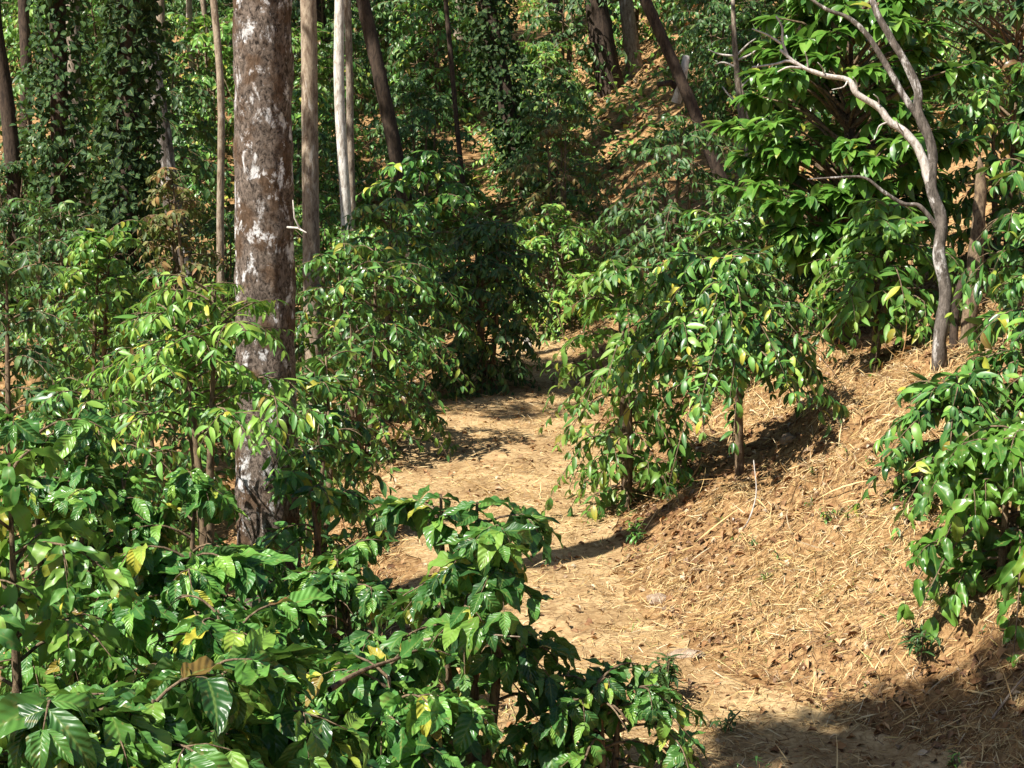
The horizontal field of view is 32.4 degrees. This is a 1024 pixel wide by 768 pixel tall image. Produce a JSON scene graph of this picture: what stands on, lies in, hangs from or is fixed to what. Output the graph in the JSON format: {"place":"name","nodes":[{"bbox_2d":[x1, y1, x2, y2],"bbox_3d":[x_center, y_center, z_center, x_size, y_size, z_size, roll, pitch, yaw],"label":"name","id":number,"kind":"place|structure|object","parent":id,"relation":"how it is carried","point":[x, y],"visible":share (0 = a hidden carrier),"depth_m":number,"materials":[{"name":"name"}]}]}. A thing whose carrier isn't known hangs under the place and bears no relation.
{"place":"outdoors","nodes":[
{"label":"outdoors","id":0,"kind":"place"},
{"bbox_2d":[0,0,1023,767],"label":"ground","id":1,"kind":"structure","parent":0,"point":[654,526],"depth_m":11.56,"materials":[{"name":"red soil"}]},
{"bbox_2d":[0,0,27,305],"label":"shade tree","id":2,"kind":"object","parent":1,"relation":"on","point":[11,147],"visible":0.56,"depth_m":26.71,"materials":[{"name":"brown plant"}]},
{"bbox_2d":[0,151,50,309],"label":"coffee bush","id":3,"kind":"object","parent":1,"relation":"on","point":[16,167],"visible":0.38,"depth_m":26.58,"materials":[{"name":"green plant"}]},
{"bbox_2d":[18,0,32,146],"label":"shade tree","id":4,"kind":"object","parent":1,"relation":"on","point":[23,24],"visible":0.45,"depth_m":35.25,"materials":[{"name":"brown plant"}]},
{"bbox_2d":[2,0,99,99],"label":"coffee bush","id":5,"kind":"object","parent":1,"relation":"on","point":[11,34],"visible":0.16,"depth_m":39.34,"materials":[{"name":"green plant"}]},
{"bbox_2d":[0,58,106,239],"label":"coffee bush","id":6,"kind":"object","parent":1,"relation":"on","point":[16,88],"visible":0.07,"depth_m":29.88,"materials":[{"name":"green plant"}]},
{"bbox_2d":[9,0,98,312],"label":"vine tree","id":7,"kind":"object","parent":1,"relation":"on","point":[59,107],"visible":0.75,"depth_m":25.53,"materials":[{"name":"green plant"}]},
{"bbox_2d":[0,234,111,574],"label":"coffee bush","id":8,"kind":"object","parent":1,"relation":"on","point":[34,361],"visible":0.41,"depth_m":14.23,"materials":[{"name":"green plant"}]},
{"bbox_2d":[0,198,125,432],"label":"coffee bush","id":9,"kind":"object","parent":1,"relation":"on","point":[60,242],"visible":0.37,"depth_m":20.42,"materials":[{"name":"green plant"}]},
{"bbox_2d":[0,446,146,692],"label":"coffee bush","id":10,"kind":"object","parent":1,"relation":"on","point":[58,629],"visible":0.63,"depth_m":6.71,"materials":[{"name":"green plant"}]},
{"bbox_2d":[0,409,172,695],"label":"coffee bush","id":11,"kind":"object","parent":1,"relation":"on","point":[77,493],"visible":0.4,"depth_m":8.84,"materials":[{"name":"green plant"}]},
{"bbox_2d":[13,220,174,425],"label":"coffee bush","id":12,"kind":"object","parent":1,"relation":"on","point":[90,248],"visible":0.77,"depth_m":17.15,"materials":[{"name":"green plant"}]},
{"bbox_2d":[0,465,188,686],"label":"coffee bush","id":13,"kind":"object","parent":1,"relation":"on","point":[3,570],"visible":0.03,"depth_m":10.47,"materials":[{"name":"green plant"}]},
{"bbox_2d":[41,0,169,118],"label":"coffee bush","id":14,"kind":"object","parent":1,"relation":"on","point":[94,28],"visible":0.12,"depth_m":37.30,"materials":[{"name":"green plant"}]},
{"bbox_2d":[1,366,218,580],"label":"coffee bush","id":15,"kind":"object","parent":1,"relation":"on","point":[61,399],"visible":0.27,"depth_m":12.29,"materials":[{"name":"green plant"}]},
{"bbox_2d":[85,0,175,364],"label":"vine tree","id":16,"kind":"object","parent":1,"relation":"on","point":[122,187],"visible":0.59,"depth_m":21.55,"materials":[{"name":"green plant"}]},
{"bbox_2d":[0,656,274,767],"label":"coffee bush","id":17,"kind":"object","parent":1,"relation":"on","point":[159,724],"visible":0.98,"depth_m":5.41,"materials":[{"name":"green plant"}]},
{"bbox_2d":[41,89,234,300],"bbox_3d":[-5.494,-2.582,26.385,2.914,4.124,2.961,4,10,27],"label":"coffee bush","id":18,"kind":"object","parent":1,"relation":"on","point":[200,166],"visible":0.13,"depth_m":26.12,"materials":[{"name":"green plant"}]},
{"bbox_2d":[75,318,235,547],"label":"coffee bush","id":19,"kind":"object","parent":1,"relation":"on","point":[171,430],"visible":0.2,"depth_m":15.43,"materials":[{"name":"green plant"}]},
{"bbox_2d":[94,30,233,183],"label":"coffee bush","id":20,"kind":"object","parent":1,"relation":"on","point":[198,92],"visible":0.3,"depth_m":32.74,"materials":[{"name":"green plant"}]},
{"bbox_2d":[141,25,202,329],"bbox_3d":[-5.855,-7.130,22.399,3.410,13.938,3.005,-6,10,-33],"label":"shade tree","id":21,"kind":"object","parent":1,"relation":"on","point":[167,160],"visible":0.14,"depth_m":22.92,"materials":[{"name":"brown plant"}]},
{"bbox_2d":[54,467,292,687],"bbox_3d":[-1.821,1.517,9.129,1.426,2.281,1.254,0,9,0],"label":"coffee bush","id":22,"kind":"object","parent":1,"relation":"on","point":[196,489],"visible":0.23,"depth_m":8.90,"materials":[{"name":"green plant"}]},
{"bbox_2d":[117,300,235,446],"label":"coffee bush","id":23,"kind":"object","parent":1,"relation":"on","point":[206,320],"visible":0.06,"depth_m":19.02,"materials":[{"name":"green plant"}]},
{"bbox_2d":[59,537,301,689],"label":"coffee bush","id":24,"kind":"object","parent":1,"relation":"on","point":[164,577],"visible":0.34,"depth_m":7.95,"materials":[{"name":"green plant"}]},
{"bbox_2d":[127,167,234,322],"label":"coffee bush","id":25,"kind":"object","parent":1,"relation":"on","point":[169,191],"visible":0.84,"depth_m":20.70,"materials":[{"name":"brown plant"}]},
{"bbox_2d":[140,124,233,224],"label":"coffee bush","id":26,"kind":"object","parent":1,"relation":"on","point":[205,151],"visible":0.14,"depth_m":30.25,"materials":[{"name":"green plant"}]},
{"bbox_2d":[142,70,233,159],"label":"coffee bush","id":27,"kind":"object","parent":1,"relation":"on","point":[190,106],"visible":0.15,"depth_m":35.03,"materials":[{"name":"green plant"}]},
{"bbox_2d":[148,12,234,144],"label":"coffee bush","id":28,"kind":"object","parent":1,"relation":"on","point":[200,39],"visible":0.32,"depth_m":36.50,"materials":[{"name":"green plant"}]},
{"bbox_2d":[73,271,322,550],"bbox_3d":[-1.690,0.790,9.655,1.157,2.860,1.729,-8,11,-41],"label":"coffee bush","id":29,"kind":"object","parent":1,"relation":"on","point":[180,348],"visible":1,"depth_m":9.35,"materials":[{"name":"green plant"}]},
{"bbox_2d":[168,0,232,79],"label":"coffee bush","id":30,"kind":"object","parent":1,"relation":"on","point":[194,4],"visible":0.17,"depth_m":41.05,"materials":[{"name":"green plant"}]},
{"bbox_2d":[210,0,224,347],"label":"shade tree","id":31,"kind":"object","parent":1,"relation":"on","point":[221,132],"visible":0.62,"depth_m":21.71,"materials":[{"name":"beige plant"}]},
{"bbox_2d":[119,586,333,708],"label":"coffee bush","id":32,"kind":"object","parent":1,"relation":"on","point":[216,636],"visible":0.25,"depth_m":7.30,"materials":[{"name":"green plant"}]},
{"bbox_2d":[174,214,303,354],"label":"coffee bush","id":33,"kind":"object","parent":1,"relation":"on","point":[211,227],"visible":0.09,"depth_m":23.25,"materials":[{"name":"green plant"}]},
{"bbox_2d":[132,627,379,767],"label":"coffee bush","id":34,"kind":"object","parent":1,"relation":"on","point":[290,734],"visible":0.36,"depth_m":5.96,"materials":[{"name":"green plant"}]},
{"bbox_2d":[232,0,306,606],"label":"silver oak","id":35,"kind":"object","parent":1,"relation":"on","point":[265,220],"visible":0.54,"depth_m":10.35,"materials":[{"name":"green plant"}]},
{"bbox_2d":[215,21,371,164],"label":"coffee bush","id":36,"kind":"object","parent":1,"relation":"on","point":[325,63],"visible":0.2,"depth_m":34.92,"materials":[{"name":"green plant"}]},
{"bbox_2d":[224,350,396,589],"bbox_3d":[-1.408,0.732,12.791,1.391,1.927,1.338,-5,10,-32],"label":"coffee bush","id":37,"kind":"object","parent":1,"relation":"on","point":[323,384],"visible":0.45,"depth_m":12.57,"materials":[{"name":"green plant"}]},
{"bbox_2d":[300,0,326,413],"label":"shade tree","id":38,"kind":"object","parent":1,"relation":"on","point":[310,144],"visible":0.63,"depth_m":19.76,"materials":[{"name":"beige plant"}]},
{"bbox_2d":[245,408,393,651],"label":"coffee bush","id":39,"kind":"object","parent":1,"relation":"on","point":[322,502],"visible":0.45,"depth_m":10.27,"materials":[{"name":"green plant"}]},
{"bbox_2d":[257,567,389,662],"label":"coffee bush","id":40,"kind":"object","parent":1,"relation":"on","point":[336,638],"visible":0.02,"depth_m":9.16,"materials":[{"name":"green plant"}]},
{"bbox_2d":[292,127,360,262],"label":"coffee bush","id":41,"kind":"object","parent":1,"relation":"on","point":[323,149],"visible":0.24,"depth_m":28.59,"materials":[{"name":"green plant"}]},
{"bbox_2d":[291,90,373,209],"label":"coffee bush","id":42,"kind":"object","parent":1,"relation":"on","point":[326,115],"visible":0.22,"depth_m":31.42,"materials":[{"name":"green plant"}]},
{"bbox_2d":[291,0,375,123],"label":"coffee bush","id":43,"kind":"object","parent":1,"relation":"on","point":[331,6],"visible":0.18,"depth_m":38.50,"materials":[{"name":"green plant"}]},
{"bbox_2d":[294,193,383,343],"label":"coffee bush","id":44,"kind":"object","parent":1,"relation":"on","point":[331,238],"visible":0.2,"depth_m":24.88,"materials":[{"name":"green plant"}]},
{"bbox_2d":[333,0,351,338],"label":"shade tree","id":45,"kind":"object","parent":1,"relation":"on","point":[341,143],"visible":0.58,"depth_m":22.67,"materials":[{"name":"grey plant"}]},
{"bbox_2d":[345,0,361,332],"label":"shade tree","id":46,"kind":"object","parent":1,"relation":"on","point":[349,88],"visible":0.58,"depth_m":24.62,"materials":[{"name":"grey plant"}]},
{"bbox_2d":[318,23,388,137],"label":"coffee bush","id":47,"kind":"object","parent":1,"relation":"on","point":[358,42],"visible":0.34,"depth_m":36.88,"materials":[{"name":"green plant"}]},
{"bbox_2d":[269,535,438,700],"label":"coffee bush","id":48,"kind":"object","parent":1,"relation":"on","point":[334,576],"visible":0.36,"depth_m":8.50,"materials":[{"name":"green plant"}]},
{"bbox_2d":[294,243,467,481],"bbox_3d":[-1.375,-0.003,15.849,1.980,2.571,2.160,0,9,0],"label":"coffee bush","id":49,"kind":"object","parent":1,"relation":"on","point":[350,279],"visible":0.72,"depth_m":15.56,"materials":[{"name":"green plant"}]},
{"bbox_2d":[321,216,445,379],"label":"coffee bush","id":50,"kind":"object","parent":1,"relation":"on","point":[378,231],"visible":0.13,"depth_m":22.26,"materials":[{"name":"green plant"}]},
{"bbox_2d":[356,0,416,302],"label":"shade tree","id":51,"kind":"object","parent":1,"relation":"on","point":[384,98],"visible":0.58,"depth_m":26.51,"materials":[{"name":"brown plant"}]},
{"bbox_2d":[344,0,442,90],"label":"coffee bush","id":52,"kind":"object","parent":1,"relation":"on","point":[385,26],"visible":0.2,"depth_m":40.47,"materials":[{"name":"green plant"}]},
{"bbox_2d":[295,198,497,438],"bbox_3d":[-1.179,-0.455,18.724,2.086,3.073,2.072,-7,11,-40],"label":"coffee bush","id":53,"kind":"object","parent":1,"relation":"on","point":[400,234],"visible":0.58,"depth_m":18.50,"materials":[{"name":"green plant"}]},
{"bbox_2d":[293,633,502,767],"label":"coffee bush","id":54,"kind":"object","parent":1,"relation":"on","point":[401,730],"visible":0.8,"depth_m":6.58,"materials":[{"name":"green plant"}]},
{"bbox_2d":[359,69,459,199],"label":"coffee bush","id":55,"kind":"object","parent":1,"relation":"on","point":[395,93],"visible":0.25,"depth_m":32.29,"materials":[{"name":"green plant"}]},
{"bbox_2d":[356,0,478,110],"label":"coffee bush","id":56,"kind":"object","parent":1,"relation":"on","point":[383,15],"visible":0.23,"depth_m":39.04,"materials":[{"name":"green plant"}]},
{"bbox_2d":[355,81,490,240],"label":"coffee bush","id":57,"kind":"object","parent":1,"relation":"on","point":[437,103],"visible":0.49,"depth_m":30.11,"materials":[{"name":"green plant"}]},
{"bbox_2d":[375,0,496,128],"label":"coffee bush","id":58,"kind":"object","parent":1,"relation":"on","point":[436,40],"visible":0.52,"depth_m":37.79,"materials":[{"name":"green plant"}]},
{"bbox_2d":[356,150,537,325],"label":"coffee bush","id":59,"kind":"object","parent":1,"relation":"on","point":[435,202],"visible":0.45,"depth_m":25.57,"materials":[{"name":"green plant"}]},
{"bbox_2d":[443,0,470,223],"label":"shade tree","id":60,"kind":"object","parent":1,"relation":"on","point":[453,88],"visible":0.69,"depth_m":29.56,"materials":[{"name":"brown plant"}]},
{"bbox_2d":[399,212,560,400],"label":"coffee bush","id":61,"kind":"object","parent":1,"relation":"on","point":[484,371],"visible":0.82,"depth_m":19.19,"materials":[{"name":"green plant"}]},
{"bbox_2d":[361,485,621,767],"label":"coffee bush","id":62,"kind":"object","parent":1,"relation":"on","point":[475,585],"visible":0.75,"depth_m":7.37,"materials":[{"name":"green plant"}]},
{"bbox_2d":[449,0,550,198],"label":"vine tree","id":63,"kind":"object","parent":1,"relation":"on","point":[491,24],"visible":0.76,"depth_m":31.30,"materials":[{"name":"green plant"}]},
{"bbox_2d":[0,0,1012,340],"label":"undergrowth","id":64,"kind":"object","parent":1,"relation":"on","point":[602,148],"visible":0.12,"depth_m":31.85,"materials":[{"name":"green plant"}]},
{"bbox_2d":[0,0,1014,348],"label":"leaf litter","id":65,"kind":"object","parent":1,"relation":"on","point":[638,118],"visible":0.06,"depth_m":32.22,"materials":[{"name":"brown plant"}]},
{"bbox_2d":[495,39,601,132],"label":"coffee bush","id":66,"kind":"object","parent":1,"relation":"on","point":[548,59],"visible":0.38,"depth_m":35.40,"materials":[{"name":"green plant"}]},
{"bbox_2d":[495,67,605,213],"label":"coffee bush","id":67,"kind":"object","parent":1,"relation":"on","point":[559,88],"visible":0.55,"depth_m":30.45,"materials":[{"name":"green plant"}]},
{"bbox_2d":[485,203,619,346],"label":"coffee bush","id":68,"kind":"object","parent":1,"relation":"on","point":[558,297],"visible":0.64,"depth_m":23.23,"materials":[{"name":"green plant"}]},
{"bbox_2d":[487,115,625,284],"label":"coffee bush","id":69,"kind":"object","parent":1,"relation":"on","point":[547,132],"visible":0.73,"depth_m":26.24,"materials":[{"name":"green plant"}]},
{"bbox_2d":[511,131,614,250],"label":"coffee bush","id":70,"kind":"object","parent":1,"relation":"on","point":[576,199],"visible":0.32,"depth_m":28.59,"materials":[{"name":"green plant"}]},
{"bbox_2d":[512,0,627,107],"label":"coffee bush","id":71,"kind":"object","parent":1,"relation":"on","point":[570,27],"visible":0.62,"depth_m":36.25,"materials":[{"name":"green plant"}]},
{"bbox_2d":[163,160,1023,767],"bbox_3d":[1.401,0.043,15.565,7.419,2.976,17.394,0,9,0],"label":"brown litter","id":72,"kind":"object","parent":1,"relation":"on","point":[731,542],"visible":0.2,"depth_m":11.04,"materials":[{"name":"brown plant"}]},
{"bbox_2d":[492,657,706,767],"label":"coffee bush","id":73,"kind":"object","parent":1,"relation":"on","point":[589,708],"visible":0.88,"depth_m":7.41,"materials":[{"name":"green plant"}]},
{"bbox_2d":[585,0,623,98],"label":"shade tree","id":74,"kind":"object","parent":1,"relation":"on","point":[600,28],"visible":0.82,"depth_m":36.15,"materials":[{"name":"brown plant"}]},
{"bbox_2d":[538,259,708,523],"bbox_3d":[0.810,0.249,13.407,1.392,2.439,1.327,4,10,27],"label":"coffee bush","id":75,"kind":"object","parent":1,"relation":"on","point":[606,278],"visible":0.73,"depth_m":13.22,"materials":[{"name":"green plant"}]},
{"bbox_2d":[226,218,1023,767],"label":"dry straw","id":76,"kind":"object","parent":1,"relation":"on","point":[672,580],"visible":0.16,"depth_m":10.47,"materials":[{"name":"beige plant"}]},
{"bbox_2d":[572,0,683,58],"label":"coffee bush","id":77,"kind":"object","parent":1,"relation":"on","point":[638,9],"visible":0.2,"depth_m":38.34,"materials":[{"name":"green plant"}]},
{"bbox_2d":[619,0,642,76],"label":"shade tree","id":78,"kind":"object","parent":1,"relation":"on","point":[631,44],"visible":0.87,"depth_m":36.72,"materials":[{"name":"beige plant"}]},
{"bbox_2d":[309,246,1023,767],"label":"dry stems","id":79,"kind":"object","parent":1,"relation":"on","point":[801,542],"visible":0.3,"depth_m":10.78,"materials":[{"name":"brown plant"}]},
{"bbox_2d":[585,115,764,328],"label":"coffee bush","id":80,"kind":"object","parent":1,"relation":"on","point":[692,134],"visible":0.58,"depth_m":20.32,"materials":[{"name":"green plant"}]},
{"bbox_2d":[639,0,738,214],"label":"shade tree","id":81,"kind":"object","parent":1,"relation":"on","point":[680,86],"visible":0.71,"depth_m":24.58,"materials":[{"name":"brown plant"}]},
{"bbox_2d":[648,0,775,69],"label":"coffee bush","id":82,"kind":"object","parent":1,"relation":"on","point":[677,22],"visible":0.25,"depth_m":36.42,"materials":[{"name":"green plant"}]},
{"bbox_2d":[651,0,775,132],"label":"coffee bush","id":83,"kind":"object","parent":1,"relation":"on","point":[690,33],"visible":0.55,"depth_m":30.07,"materials":[{"name":"green plant"}]},
{"bbox_2d":[638,209,791,422],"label":"coffee bush","id":84,"kind":"object","parent":1,"relation":"on","point":[742,232],"visible":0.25,"depth_m":15.63,"materials":[{"name":"green plant"}]},
{"bbox_2d":[591,236,853,496],"bbox_3d":[1.560,-0.074,12.567,1.893,1.941,1.724,-6,11,-36],"label":"coffee bush","id":85,"kind":"object","parent":1,"relation":"on","point":[708,319],"visible":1,"depth_m":12.24,"materials":[{"name":"green plant"}]},
{"bbox_2d":[708,0,758,186],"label":"dead tree","id":86,"kind":"object","parent":1,"relation":"on","point":[739,85],"visible":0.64,"depth_m":26.97,"materials":[{"name":"grey wood"}]},
{"bbox_2d":[685,0,785,101],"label":"coffee bush","id":87,"kind":"object","parent":1,"relation":"on","point":[768,9],"visible":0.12,"depth_m":31.87,"materials":[{"name":"green plant"}]},
{"bbox_2d":[683,4,825,151],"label":"coffee bush","id":88,"kind":"object","parent":1,"relation":"on","point":[719,97],"visible":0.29,"depth_m":29.08,"materials":[{"name":"green plant"}]},
{"bbox_2d":[697,163,821,310],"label":"coffee bush","id":89,"kind":"object","parent":1,"relation":"on","point":[736,214],"visible":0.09,"depth_m":18.32,"materials":[{"name":"green plant"}]},
{"bbox_2d":[754,192,906,334],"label":"coffee bush","id":90,"kind":"object","parent":1,"relation":"on","point":[808,278],"visible":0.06,"depth_m":16.23,"materials":[{"name":"green plant"}]},
{"bbox_2d":[698,0,996,346],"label":"glossy tree","id":91,"kind":"object","parent":1,"relation":"on","point":[859,146],"visible":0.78,"depth_m":14.82,"materials":[{"name":"green plant"}]},
{"bbox_2d":[752,0,951,370],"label":"branching tree","id":92,"kind":"object","parent":1,"relation":"on","point":[939,222],"visible":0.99,"depth_m":12.68,"materials":[{"name":"grey plant"}]},
{"bbox_2d":[798,198,987,375],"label":"coffee bush","id":93,"kind":"object","parent":1,"relation":"on","point":[882,228],"visible":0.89,"depth_m":13.68,"materials":[{"name":"green plant"}]},
{"bbox_2d":[850,368,1014,539],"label":"coffee bush","id":94,"kind":"object","parent":1,"relation":"on","point":[934,401],"visible":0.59,"depth_m":10.22,"materials":[{"name":"green plant"}]},
{"bbox_2d":[897,416,1023,666],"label":"coffee bush","id":95,"kind":"object","parent":1,"relation":"on","point":[980,474],"visible":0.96,"depth_m":8.79,"materials":[{"name":"green plant"}]},
{"bbox_2d":[902,0,1023,165],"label":"glossy tree","id":96,"kind":"object","parent":1,"relation":"on","point":[1000,37],"visible":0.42,"depth_m":20.23,"materials":[{"name":"green plant"}]},
{"bbox_2d":[949,156,986,348],"bbox_3d":[3.449,-0.792,13.287,0.185,1.831,0.387,7,11,40],"label":"snag","id":97,"kind":"object","parent":1,"relation":"on","point":[978,224],"visible":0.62,"depth_m":13.27,"materials":[{"name":"brown plant"}]},
{"bbox_2d":[919,59,1023,279],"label":"coffee bush","id":98,"kind":"object","parent":1,"relation":"on","point":[990,90],"visible":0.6,"depth_m":15.78,"materials":[{"name":"green plant"}]},
{"bbox_2d":[933,0,1023,119],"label":"coffee bush","id":99,"kind":"object","parent":1,"relation":"on","point":[996,5],"visible":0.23,"depth_m":26.46,"materials":[{"name":"green plant"}]},
{"bbox_2d":[945,153,1023,359],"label":"coffee bush","id":100,"kind":"object","parent":1,"relation":"on","point":[1012,223],"visible":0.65,"depth_m":12.19,"materials":[{"name":"green plant"}]},
{"bbox_2d":[953,272,1023,434],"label":"coffee bush","id":101,"kind":"object","parent":1,"relation":"on","point":[1012,359],"visible":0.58,"depth_m":10.63,"materials":[{"name":"green plant"}]},
{"bbox_2d":[369,318,971,767],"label":"path","id":102,"kind":"structure","parent":0,"point":[621,616],"depth_m":11.49,"materials":[{"name":"soil"}]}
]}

